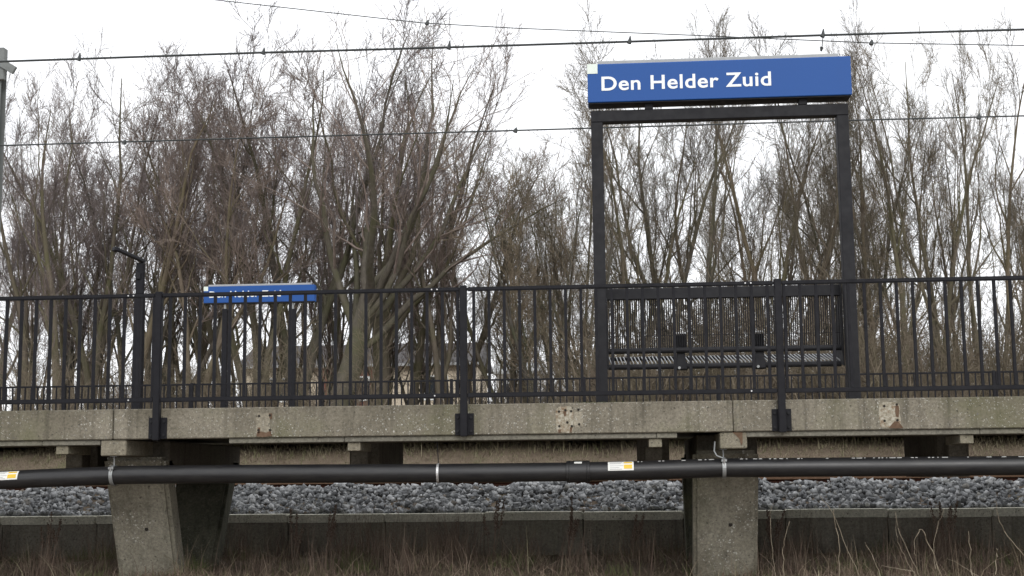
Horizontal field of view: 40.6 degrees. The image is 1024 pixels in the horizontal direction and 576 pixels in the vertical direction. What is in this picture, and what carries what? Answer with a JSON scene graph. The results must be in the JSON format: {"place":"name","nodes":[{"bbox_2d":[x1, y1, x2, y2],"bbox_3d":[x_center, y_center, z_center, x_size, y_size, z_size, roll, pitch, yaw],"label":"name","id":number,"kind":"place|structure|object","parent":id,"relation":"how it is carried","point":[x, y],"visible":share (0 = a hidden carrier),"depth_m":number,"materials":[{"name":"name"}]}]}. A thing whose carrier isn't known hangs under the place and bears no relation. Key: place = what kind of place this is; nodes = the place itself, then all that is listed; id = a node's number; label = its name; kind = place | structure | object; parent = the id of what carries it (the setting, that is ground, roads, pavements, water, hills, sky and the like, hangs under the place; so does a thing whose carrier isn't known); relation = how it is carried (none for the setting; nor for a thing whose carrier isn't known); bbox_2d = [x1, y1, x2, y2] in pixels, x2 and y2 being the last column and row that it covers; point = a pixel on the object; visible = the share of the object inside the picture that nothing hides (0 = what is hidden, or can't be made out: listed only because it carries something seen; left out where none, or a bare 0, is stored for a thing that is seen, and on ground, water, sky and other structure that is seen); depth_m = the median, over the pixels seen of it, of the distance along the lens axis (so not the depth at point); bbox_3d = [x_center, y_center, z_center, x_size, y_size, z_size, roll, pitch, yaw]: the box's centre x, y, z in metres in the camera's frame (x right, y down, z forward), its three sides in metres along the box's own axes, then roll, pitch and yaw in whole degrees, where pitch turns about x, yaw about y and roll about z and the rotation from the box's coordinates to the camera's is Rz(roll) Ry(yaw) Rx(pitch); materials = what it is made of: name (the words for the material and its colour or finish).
{"place":"outdoors","nodes":[
{"label":"outdoors","id":0,"kind":"place"},
{"bbox_2d":[0,435,1023,575],"bbox_3d":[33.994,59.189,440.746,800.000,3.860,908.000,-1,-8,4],"label":"ground","id":1,"kind":"structure","parent":0,"point":[425,457],"depth_m":27.98,"materials":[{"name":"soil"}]},
{"bbox_2d":[0,47,16,233],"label":"catenary mast","id":2,"kind":"object","parent":1,"relation":"on","point":[5,67],"visible":0.95,"depth_m":23.88,"materials":[{"name":"grey metal"}]},
{"bbox_2d":[1,56,76,409],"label":"bare tree","id":3,"kind":"object","parent":1,"relation":"on","point":[46,274],"visible":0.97,"depth_m":42.10,"materials":[{"name":"brown plant"}]},
{"bbox_2d":[0,78,90,410],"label":"bare tree","id":4,"kind":"object","parent":1,"relation":"on","point":[6,258],"visible":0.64,"depth_m":43.01,"materials":[{"name":"brown plant"}]},
{"bbox_2d":[8,124,84,406],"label":"bare tree","id":5,"kind":"object","parent":1,"relation":"on","point":[59,211],"visible":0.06,"depth_m":65.27,"materials":[{"name":"brown plant"}]},
{"bbox_2d":[0,143,98,409],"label":"bare tree","id":6,"kind":"object","parent":1,"relation":"on","point":[31,326],"visible":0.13,"depth_m":53.64,"materials":[{"name":"brown plant"}]},
{"bbox_2d":[39,512,61,564],"bbox_3d":[-4.858,2.637,14.496,0.237,0.580,0.126,-1,-8,4],"label":"dried dock","id":7,"kind":"object","parent":1,"relation":"on","point":[53,531],"visible":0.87,"depth_m":14.50,"materials":[{"name":"plant"}]},
{"bbox_2d":[0,103,101,398],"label":"bare tree","id":8,"kind":"object","parent":1,"relation":"on","point":[12,317],"visible":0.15,"depth_m":67.27,"materials":[{"name":"brown plant"}]},
{"bbox_2d":[0,125,173,409],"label":"bare tree","id":9,"kind":"object","parent":1,"relation":"on","point":[70,348],"visible":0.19,"depth_m":50.12,"materials":[{"name":"brown plant"}]},
{"bbox_2d":[12,38,166,409],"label":"bare tree","id":10,"kind":"object","parent":1,"relation":"on","point":[120,236],"visible":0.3,"depth_m":48.72,"materials":[{"name":"brown plant"}]},
{"bbox_2d":[0,21,194,409],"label":"bare tree","id":11,"kind":"object","parent":1,"relation":"on","point":[101,327],"visible":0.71,"depth_m":44.32,"materials":[{"name":"brown plant"}]},
{"bbox_2d":[48,70,157,408],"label":"bare tree","id":12,"kind":"object","parent":1,"relation":"on","point":[118,332],"visible":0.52,"depth_m":49.20,"materials":[{"name":"brown plant"}]},
{"bbox_2d":[102,54,244,367],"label":"bare tree","id":13,"kind":"object","parent":1,"relation":"on","point":[164,277],"visible":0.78,"depth_m":42.95,"materials":[{"name":"brown plant"}]},
{"bbox_2d":[114,133,241,383],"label":"bare tree","id":14,"kind":"object","parent":1,"relation":"on","point":[165,339],"visible":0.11,"depth_m":49.78,"materials":[{"name":"brown plant"}]},
{"bbox_2d":[107,46,271,396],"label":"bare tree","id":15,"kind":"object","parent":1,"relation":"on","point":[204,341],"visible":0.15,"depth_m":52.10,"materials":[{"name":"brown plant"}]},
{"bbox_2d":[169,129,216,380],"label":"bare tree","id":16,"kind":"object","parent":1,"relation":"on","point":[192,343],"visible":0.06,"depth_m":53.36,"materials":[{"name":"brown plant"}]},
{"bbox_2d":[87,52,311,408],"bbox_3d":[-9.844,-1.525,44.186,6.746,13.248,4.496,-3,-8,20],"label":"bare tree","id":17,"kind":"object","parent":1,"relation":"on","point":[210,349],"visible":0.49,"depth_m":43.88,"materials":[{"name":"brown plant"}]},
{"bbox_2d":[102,64,306,407],"bbox_3d":[-11.232,-1.589,46.999,6.858,14.102,8.075,4,-9,-30],"label":"bare tree","id":18,"kind":"object","parent":1,"relation":"on","point":[209,337],"visible":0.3,"depth_m":45.09,"materials":[{"name":"brown plant"}]},
{"bbox_2d":[103,54,347,407],"bbox_3d":[-9.482,-1.150,42.218,8.271,12.067,5.081,-5,-9,31],"label":"bare tree","id":19,"kind":"object","parent":1,"relation":"on","point":[225,276],"visible":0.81,"depth_m":41.70,"materials":[{"name":"brown plant"}]},
{"bbox_2d":[149,30,359,406],"bbox_3d":[-7.267,-1.873,42.338,5.821,13.422,9.366,5,-10,-38],"label":"bare tree","id":20,"kind":"object","parent":1,"relation":"on","point":[293,239],"visible":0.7,"depth_m":42.63,"materials":[{"name":"brown plant"}]},
{"bbox_2d":[186,106,345,404],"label":"bare tree","id":21,"kind":"object","parent":1,"relation":"on","point":[266,330],"visible":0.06,"depth_m":53.96,"materials":[{"name":"brown plant"}]},
{"bbox_2d":[180,108,354,407],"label":"bare tree","id":22,"kind":"object","parent":1,"relation":"on","point":[232,366],"visible":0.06,"depth_m":53.65,"materials":[{"name":"brown plant"}]},
{"bbox_2d":[218,63,357,394],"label":"bare tree","id":23,"kind":"object","parent":1,"relation":"on","point":[286,310],"visible":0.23,"depth_m":49.22,"materials":[{"name":"brown plant"}]},
{"bbox_2d":[288,508,303,563],"bbox_3d":[-2.282,2.616,14.592,0.170,0.580,0.084,-1,-8,4],"label":"dried dock","id":24,"kind":"object","parent":1,"relation":"on","point":[296,533],"visible":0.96,"depth_m":14.59,"materials":[{"name":"plant"}]},
{"bbox_2d":[179,0,462,405],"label":"bare tree","id":25,"kind":"object","parent":1,"relation":"on","point":[328,300],"visible":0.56,"depth_m":43.23,"materials":[{"name":"brown plant"}]},
{"bbox_2d":[267,87,380,404],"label":"bare tree","id":26,"kind":"object","parent":1,"relation":"on","point":[329,342],"visible":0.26,"depth_m":48.51,"materials":[{"name":"brown plant"}]},
{"bbox_2d":[326,505,336,553],"bbox_3d":[-1.957,2.646,14.977,0.134,0.596,0.086,6,-10,-40],"label":"dried dock","id":27,"kind":"object","parent":1,"relation":"on","point":[330,537],"visible":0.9,"depth_m":14.97,"materials":[{"name":"plant"}]},
{"bbox_2d":[286,45,442,404],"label":"bare tree","id":28,"kind":"object","parent":1,"relation":"on","point":[392,360],"visible":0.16,"depth_m":48.53,"materials":[{"name":"brown plant"}]},
{"bbox_2d":[241,343,492,406],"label":"cream house","id":29,"kind":"structure","parent":1,"relation":"on","point":[483,350],"depth_m":72.96,"materials":[{"name":"beige brick"}]},
{"bbox_2d":[424,375,447,399],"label":"window","id":30,"kind":"structure","parent":29,"relation":"in","point":[431,385],"depth_m":72.42,"materials":[{"name":"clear glass"}]},
{"bbox_2d":[287,80,448,405],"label":"bare tree","id":31,"kind":"object","parent":1,"relation":"on","point":[339,340],"visible":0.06,"depth_m":60.06,"materials":[{"name":"brown plant"}]},
{"bbox_2d":[257,0,528,405],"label":"bare tree","id":32,"kind":"object","parent":1,"relation":"on","point":[388,240],"visible":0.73,"depth_m":42.35,"materials":[{"name":"brown plant"}]},
{"bbox_2d":[316,65,495,404],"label":"bare tree","id":33,"kind":"object","parent":1,"relation":"on","point":[423,374],"visible":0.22,"depth_m":48.93,"materials":[{"name":"brown plant"}]},
{"bbox_2d":[209,0,627,405],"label":"bare tree","id":34,"kind":"object","parent":1,"relation":"on","point":[364,275],"visible":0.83,"depth_m":40.38,"materials":[{"name":"brown plant"}]},
{"bbox_2d":[387,81,461,404],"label":"bare tree","id":35,"kind":"object","parent":1,"relation":"on","point":[434,151],"visible":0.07,"depth_m":57.83,"materials":[{"name":"brown plant"}]},
{"bbox_2d":[368,85,504,404],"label":"bare tree","id":36,"kind":"object","parent":1,"relation":"on","point":[436,361],"visible":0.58,"depth_m":42.15,"materials":[{"name":"brown plant"}]},
{"bbox_2d":[375,12,526,404],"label":"bare tree","id":37,"kind":"object","parent":1,"relation":"on","point":[417,364],"visible":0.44,"depth_m":43.91,"materials":[{"name":"brown plant"}]},
{"bbox_2d":[427,181,487,403],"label":"bare tree","id":38,"kind":"object","parent":1,"relation":"on","point":[477,334],"visible":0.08,"depth_m":52.68,"materials":[{"name":"brown plant"}]},
{"bbox_2d":[397,138,564,403],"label":"bare tree","id":39,"kind":"object","parent":1,"relation":"on","point":[482,368],"visible":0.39,"depth_m":42.43,"materials":[{"name":"brown plant"}]},
{"bbox_2d":[483,498,505,558],"bbox_3d":[-0.189,2.578,14.836,0.250,0.654,0.098,-1,-8,4],"label":"dried dock","id":40,"kind":"object","parent":1,"relation":"on","point":[496,515],"visible":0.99,"depth_m":14.83,"materials":[{"name":"plant"}]},
{"bbox_2d":[433,133,557,403],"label":"bare tree","id":41,"kind":"object","parent":1,"relation":"on","point":[470,368],"visible":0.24,"depth_m":44.54,"materials":[{"name":"brown plant"}]},
{"bbox_2d":[0,396,1023,575],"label":"concrete platform","id":42,"kind":"structure","parent":1,"relation":"on","point":[720,517],"depth_m":12.21,"materials":[{"name":"grey concrete"}]},
{"bbox_2d":[0,276,1023,439],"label":"platform railing","id":43,"kind":"object","parent":42,"relation":"attached to","point":[464,421],"visible":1,"depth_m":12.02,"materials":[{"name":"black metal"}]},
{"bbox_2d":[0,441,1023,488],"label":"hanging pipe","id":44,"kind":"object","parent":42,"relation":"hanging from","point":[723,467],"visible":0.99,"depth_m":12.01,"materials":[{"name":"black plastic"}]},
{"bbox_2d":[587,53,860,401],"bbox_3d":[2.034,-0.536,13.407,2.695,3.437,0.334,-1,-8,4],"label":"station sign","id":45,"kind":"object","parent":42,"relation":"on","point":[802,80],"visible":0.92,"depth_m":13.44,"materials":[{"name":"metal"}]},
{"bbox_2d":[606,284,844,370],"bbox_3d":[2.071,0.414,13.643,2.260,0.806,0.650,-1,-8,4],"label":"bench","id":46,"kind":"object","parent":45,"relation":"attached to","point":[696,293],"visible":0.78,"depth_m":13.44,"materials":[{"name":"metal"}]},
{"bbox_2d":[0,236,1023,410],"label":"undergrowth","id":47,"kind":"object","parent":1,"relation":"on","point":[924,363],"visible":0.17,"depth_m":36.55,"materials":[{"name":"brown plant"}]},
{"bbox_2d":[0,507,1023,558],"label":"ballast kerb","id":48,"kind":"structure","parent":1,"relation":"on","point":[860,523],"depth_m":15.24,"materials":[{"name":"concrete"}]},
{"bbox_2d":[0,475,1023,515],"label":"ballast","id":49,"kind":"structure","parent":1,"relation":"on","point":[615,495],"depth_m":15.94,"materials":[{"name":"grey gravel"}]},
{"bbox_2d":[6,475,1023,490],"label":"rail","id":50,"kind":"object","parent":49,"relation":"on","point":[825,479],"depth_m":16.38,"materials":[{"name":"brown metal"}]},
{"bbox_2d":[0,500,1023,575],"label":"dry grass","id":51,"kind":"object","parent":1,"relation":"on","point":[43,570],"visible":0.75,"depth_m":13.88,"materials":[{"name":"brown plant"}]},
{"bbox_2d":[0,435,1023,448],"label":"concrete platform","id":52,"kind":"structure","parent":1,"relation":"on","point":[487,441],"depth_m":29.27,"materials":[{"name":"concrete"}]},
{"bbox_2d":[112,246,145,408],"bbox_3d":[-8.533,1.191,30.614,0.284,4.165,0.866,-8,-11,44],"label":"platform lamp","id":53,"kind":"object","parent":52,"relation":"on","point":[140,277],"visible":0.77,"depth_m":30.80,"materials":[{"name":"black metal"}]},
{"bbox_2d":[204,283,315,407],"bbox_3d":[-5.669,1.598,30.983,2.535,3.398,0.204,-1,-8,4],"label":"station sign","id":54,"kind":"object","parent":52,"relation":"on","point":[224,300],"visible":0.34,"depth_m":31.06,"materials":[{"name":"blue metal"}]},
{"bbox_2d":[0,370,1023,410],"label":"platform railing","id":55,"kind":"object","parent":52,"relation":"attached to","point":[718,396],"visible":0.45,"depth_m":28.33,"materials":[{"name":"black metal"}]},
{"bbox_2d":[471,169,553,373],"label":"bare tree","id":56,"kind":"object","parent":1,"relation":"on","point":[501,257],"visible":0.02,"depth_m":57.45,"materials":[{"name":"brown plant"}]},
{"bbox_2d":[2,534,1023,575],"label":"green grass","id":57,"kind":"structure","parent":1,"relation":"on","point":[361,560],"depth_m":13.81,"materials":[{"name":"plant"}]},
{"bbox_2d":[491,362,545,402],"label":"white house","id":58,"kind":"structure","parent":1,"relation":"on","point":[494,371],"depth_m":80.32,"materials":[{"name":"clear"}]},
{"bbox_2d":[477,233,569,403],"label":"bare tree","id":59,"kind":"object","parent":1,"relation":"on","point":[499,376],"visible":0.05,"depth_m":57.73,"materials":[{"name":"brown plant"}]},
{"bbox_2d":[434,108,653,402],"bbox_3d":[0.665,-0.714,39.889,7.513,10.378,4.314,7,-11,-44],"label":"bare tree","id":60,"kind":"object","parent":1,"relation":"on","point":[514,331],"visible":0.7,"depth_m":40.07,"materials":[{"name":"brown plant"}]},
{"bbox_2d":[522,204,593,397],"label":"bare tree","id":61,"kind":"object","parent":1,"relation":"on","point":[563,292],"visible":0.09,"depth_m":52.27,"materials":[{"name":"brown plant"}]},
{"bbox_2d":[489,100,648,402],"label":"bare tree","id":62,"kind":"object","parent":1,"relation":"on","point":[572,271],"visible":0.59,"depth_m":40.42,"materials":[{"name":"brown plant"}]},
{"bbox_2d":[567,495,578,558],"bbox_3d":[0.631,2.502,14.391,0.132,0.691,0.094,-4,-9,26],"label":"dried dock","id":63,"kind":"object","parent":1,"relation":"on","point":[573,531],"visible":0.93,"depth_m":14.38,"materials":[{"name":"plant"}]},
{"bbox_2d":[525,188,634,396],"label":"bare tree","id":64,"kind":"object","parent":1,"relation":"on","point":[578,259],"visible":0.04,"depth_m":52.81,"materials":[{"name":"brown plant"}]},
{"bbox_2d":[529,0,723,401],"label":"bare tree","id":65,"kind":"object","parent":1,"relation":"on","point":[624,276],"visible":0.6,"depth_m":43.34,"materials":[{"name":"brown plant"}]},
{"bbox_2d":[583,172,671,356],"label":"bare tree","id":66,"kind":"object","parent":1,"relation":"on","point":[628,276],"visible":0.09,"depth_m":62.95,"materials":[{"name":"brown plant"}]},
{"bbox_2d":[631,513,644,556],"bbox_3d":[1.334,2.621,14.613,0.150,0.483,0.097,3,-8,-22],"label":"dried dock","id":67,"kind":"object","parent":1,"relation":"on","point":[641,523],"visible":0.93,"depth_m":14.60,"materials":[{"name":"plant"}]},
{"bbox_2d":[579,145,707,376],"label":"bare tree","id":68,"kind":"object","parent":1,"relation":"on","point":[645,239],"visible":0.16,"depth_m":52.48,"materials":[{"name":"brown plant"}]},
{"bbox_2d":[622,150,699,346],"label":"bare tree","id":69,"kind":"object","parent":1,"relation":"on","point":[654,237],"visible":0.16,"depth_m":64.87,"materials":[{"name":"brown plant"}]},
{"bbox_2d":[562,27,782,384],"bbox_3d":[5.183,-2.198,45.448,5.930,14.520,7.544,1,-8,-27],"label":"bare tree","id":70,"kind":"object","parent":1,"relation":"on","point":[690,246],"visible":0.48,"depth_m":44.93,"materials":[{"name":"brown plant"}]},
{"bbox_2d":[666,148,736,353],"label":"bare tree","id":71,"kind":"object","parent":1,"relation":"on","point":[702,240],"visible":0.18,"depth_m":55.52,"materials":[{"name":"brown plant"}]},
{"bbox_2d":[617,3,815,399],"bbox_3d":[6.429,-2.128,44.648,6.524,14.230,4.459,-7,-10,40],"label":"bare tree","id":72,"kind":"object","parent":1,"relation":"on","point":[736,208],"visible":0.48,"depth_m":44.16,"materials":[{"name":"brown plant"}]},
{"bbox_2d":[678,2,756,396],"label":"bare tree","id":73,"kind":"object","parent":1,"relation":"on","point":[712,240],"visible":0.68,"depth_m":38.60,"materials":[{"name":"brown plant"}]},
{"bbox_2d":[687,163,777,384],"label":"bare tree","id":74,"kind":"object","parent":1,"relation":"on","point":[745,259],"visible":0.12,"depth_m":48.23,"materials":[{"name":"brown plant"}]},
{"bbox_2d":[696,118,834,354],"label":"bare tree","id":75,"kind":"object","parent":1,"relation":"on","point":[763,278],"visible":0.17,"depth_m":62.93,"materials":[{"name":"brown plant"}]},
{"bbox_2d":[734,133,813,354],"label":"bare tree","id":76,"kind":"object","parent":1,"relation":"on","point":[789,277],"visible":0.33,"depth_m":48.91,"materials":[{"name":"brown plant"}]},
{"bbox_2d":[765,509,785,556],"bbox_3d":[2.789,2.593,14.618,0.216,0.505,0.121,-1,-8,4],"label":"dried dock","id":77,"kind":"object","parent":1,"relation":"on","point":[777,525],"visible":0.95,"depth_m":14.62,"materials":[{"name":"plant"}]},
{"bbox_2d":[725,42,853,399],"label":"bare tree","id":78,"kind":"object","parent":1,"relation":"on","point":[785,268],"visible":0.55,"depth_m":41.38,"materials":[{"name":"brown plant"}]},
{"bbox_2d":[776,142,836,353],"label":"bare tree","id":79,"kind":"object","parent":1,"relation":"on","point":[816,224],"visible":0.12,"depth_m":52.94,"materials":[{"name":"brown plant"}]},
{"bbox_2d":[744,15,909,372],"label":"bare tree","id":80,"kind":"object","parent":1,"relation":"on","point":[828,248],"visible":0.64,"depth_m":40.92,"materials":[{"name":"brown plant"}]},
{"bbox_2d":[710,7,943,392],"bbox_3d":[9.821,-1.948,42.708,6.208,13.250,5.272,3,-8,-24],"label":"bare tree","id":81,"kind":"object","parent":1,"relation":"on","point":[888,248],"visible":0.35,"depth_m":42.76,"materials":[{"name":"brown plant"}]},
{"bbox_2d":[833,510,839,575],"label":"dead stalk","id":82,"kind":"object","parent":1,"relation":"on","point":[839,546],"visible":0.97,"depth_m":10.52,"materials":[{"name":"plant"}]},
{"bbox_2d":[778,120,909,396],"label":"bare tree","id":83,"kind":"object","parent":1,"relation":"on","point":[880,266],"visible":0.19,"depth_m":46.84,"materials":[{"name":"brown plant"}]},
{"bbox_2d":[774,153,925,352],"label":"bare tree","id":84,"kind":"object","parent":1,"relation":"on","point":[858,245],"visible":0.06,"depth_m":63.06,"materials":[{"name":"brown plant"}]},
{"bbox_2d":[819,27,891,397],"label":"bare tree","id":85,"kind":"object","parent":1,"relation":"on","point":[861,240],"visible":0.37,"depth_m":42.84,"materials":[{"name":"brown plant"}]},
{"bbox_2d":[794,158,918,351],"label":"bare tree","id":86,"kind":"object","parent":1,"relation":"on","point":[860,302],"visible":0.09,"depth_m":51.60,"materials":[{"name":"brown plant"}]},
{"bbox_2d":[833,0,929,383],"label":"bare tree","id":87,"kind":"object","parent":1,"relation":"on","point":[892,234],"visible":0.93,"depth_m":39.10,"materials":[{"name":"brown plant"}]},
{"bbox_2d":[813,78,959,347],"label":"bare tree","id":88,"kind":"object","parent":1,"relation":"on","point":[919,249],"visible":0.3,"depth_m":46.21,"materials":[{"name":"brown plant"}]},
{"bbox_2d":[914,529,941,575],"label":"dead stalk","id":89,"kind":"object","parent":1,"relation":"on","point":[930,548],"visible":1,"depth_m":9.98,"materials":[{"name":"plant"}]},
{"bbox_2d":[841,12,1023,396],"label":"bare tree","id":90,"kind":"object","parent":1,"relation":"on","point":[955,249],"visible":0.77,"depth_m":41.44,"materials":[{"name":"brown plant"}]},
{"bbox_2d":[878,73,1005,383],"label":"bare tree","id":91,"kind":"object","parent":1,"relation":"on","point":[946,238],"visible":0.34,"depth_m":46.80,"materials":[{"name":"brown plant"}]},
{"bbox_2d":[929,498,958,550],"bbox_3d":[4.484,2.481,14.283,0.317,0.611,0.100,0,-8,-4],"label":"dried dock","id":92,"kind":"object","parent":1,"relation":"on","point":[948,518],"visible":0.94,"depth_m":14.29,"materials":[{"name":"plant"}]},
{"bbox_2d":[919,120,992,366],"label":"bare tree","id":93,"kind":"object","parent":1,"relation":"on","point":[949,266],"visible":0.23,"depth_m":46.77,"materials":[{"name":"brown plant"}]},
{"bbox_2d":[919,18,1006,395],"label":"bare tree","id":94,"kind":"object","parent":1,"relation":"on","point":[968,250],"visible":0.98,"depth_m":38.86,"materials":[{"name":"brown plant"}]},
{"bbox_2d":[953,0,1023,394],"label":"bare tree","id":95,"kind":"object","parent":1,"relation":"on","point":[1009,189],"visible":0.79,"depth_m":41.64,"materials":[{"name":"brown plant"}]},
{"bbox_2d":[980,160,1023,339],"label":"bare tree","id":96,"kind":"object","parent":1,"relation":"on","point":[1018,195],"visible":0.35,"depth_m":63.98,"materials":[{"name":"brown plant"}]},
{"bbox_2d":[981,130,1023,376],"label":"bare tree","id":97,"kind":"object","parent":1,"relation":"on","point":[999,274],"visible":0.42,"depth_m":51.59,"materials":[{"name":"brown plant"}]},
{"bbox_2d":[992,175,1023,354],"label":"bare tree","id":98,"kind":"object","parent":1,"relation":"on","point":[1022,244],"visible":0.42,"depth_m":51.44,"materials":[{"name":"brown plant"}]},
{"bbox_2d":[0,28,1023,62],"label":"carrier wire","id":99,"kind":"object","parent":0,"point":[629,41],"visible":1,"depth_m":21.44,"materials":[{"name":"grey metal"}]},
{"bbox_2d":[216,0,1023,45],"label":"feeder wire","id":100,"kind":"object","parent":99,"relation":"attached to","point":[871,42],"visible":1,"depth_m":21.36,"materials":[{"name":"grey metal"}]},
{"bbox_2d":[0,113,1023,145],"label":"contact wire","id":101,"kind":"object","parent":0,"point":[978,117],"visible":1,"depth_m":21.26,"materials":[{"name":"grey metal"}]},
{"bbox_2d":[0,0,1023,410],"label":"sky","id":102,"kind":"structure","parent":0,"point":[29,29],"materials":[{"name":"white"}]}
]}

